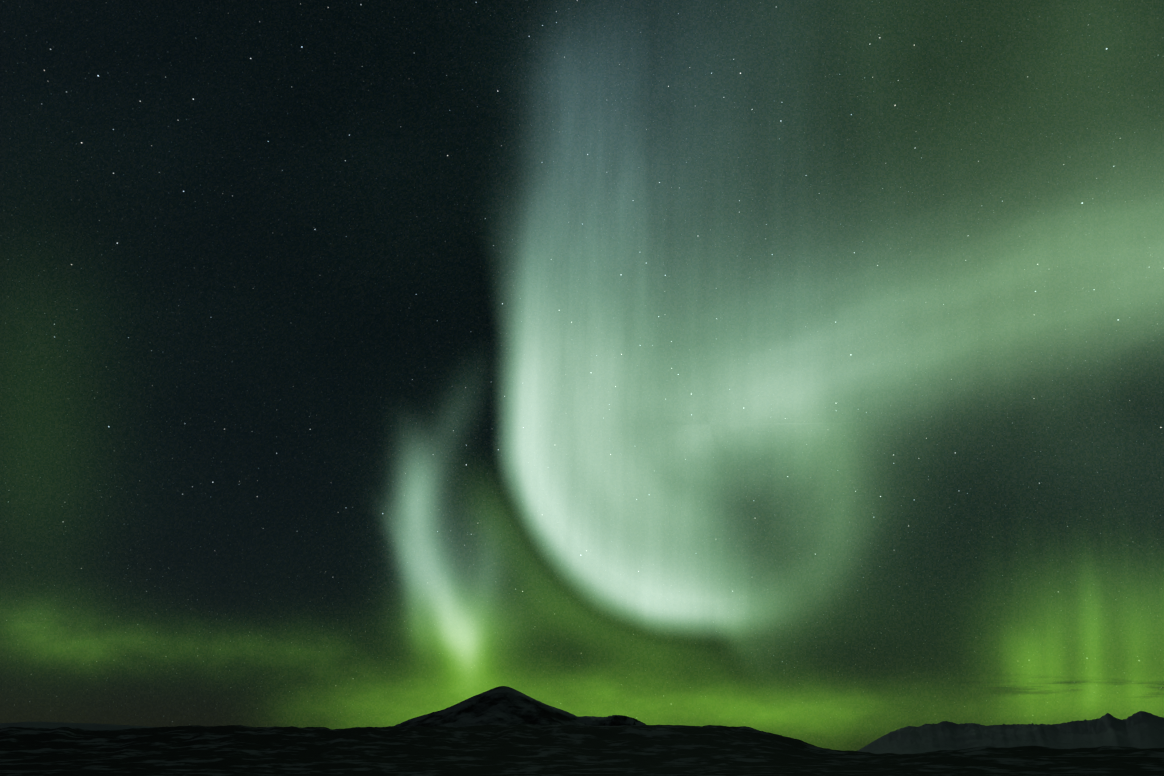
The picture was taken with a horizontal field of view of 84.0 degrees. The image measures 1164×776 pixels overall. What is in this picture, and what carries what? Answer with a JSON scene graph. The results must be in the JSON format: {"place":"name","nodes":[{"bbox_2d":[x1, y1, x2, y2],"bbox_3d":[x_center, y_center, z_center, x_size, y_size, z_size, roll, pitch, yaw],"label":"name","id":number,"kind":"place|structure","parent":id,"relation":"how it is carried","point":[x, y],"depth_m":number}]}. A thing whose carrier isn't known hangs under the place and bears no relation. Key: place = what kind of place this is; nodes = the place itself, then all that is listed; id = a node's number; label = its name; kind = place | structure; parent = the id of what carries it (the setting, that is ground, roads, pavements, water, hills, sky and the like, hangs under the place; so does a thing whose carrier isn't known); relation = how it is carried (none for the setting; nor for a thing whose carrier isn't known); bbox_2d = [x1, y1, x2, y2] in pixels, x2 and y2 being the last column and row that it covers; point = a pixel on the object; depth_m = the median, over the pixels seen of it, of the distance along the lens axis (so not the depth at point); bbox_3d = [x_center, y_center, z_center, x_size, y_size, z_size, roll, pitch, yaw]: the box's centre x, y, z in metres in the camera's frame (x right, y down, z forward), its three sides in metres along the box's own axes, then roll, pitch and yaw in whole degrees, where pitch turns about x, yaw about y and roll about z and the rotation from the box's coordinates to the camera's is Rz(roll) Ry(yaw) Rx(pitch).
{"place":"outdoors","nodes":[
{"label":"outdoors","id":0,"kind":"place"},
{"bbox_2d":[0,721,153,730],"bbox_3d":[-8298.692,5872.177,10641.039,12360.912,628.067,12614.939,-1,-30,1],"label":"hills","id":1,"kind":"structure","parent":0,"point":[84,726],"depth_m":9281.92},
{"bbox_2d":[395,686,584,727],"bbox_3d":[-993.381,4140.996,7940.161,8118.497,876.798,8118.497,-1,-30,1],"label":"mountain","id":2,"kind":"structure","parent":0,"point":[502,705],"depth_m":7366.17},
{"bbox_2d":[0,724,1163,775],"bbox_3d":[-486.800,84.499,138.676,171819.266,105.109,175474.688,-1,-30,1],"label":"ground","id":3,"kind":"structure","parent":0,"point":[545,750],"depth_m":279.64},
{"bbox_2d":[577,715,645,725],"bbox_3d":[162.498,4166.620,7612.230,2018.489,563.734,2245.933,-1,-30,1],"label":"hill","id":4,"kind":"structure","parent":3,"relation":"on","point":[615,720],"depth_m":7458.34},
{"bbox_2d":[0,0,1163,750],"label":"sky","id":5,"kind":"structure","parent":0,"point":[794,369]},
{"bbox_2d":[858,711,1163,753],"bbox_3d":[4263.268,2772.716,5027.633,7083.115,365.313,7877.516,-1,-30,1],"label":"mountain range","id":6,"kind":"structure","parent":0,"point":[1141,729],"depth_m":3982.64}
]}

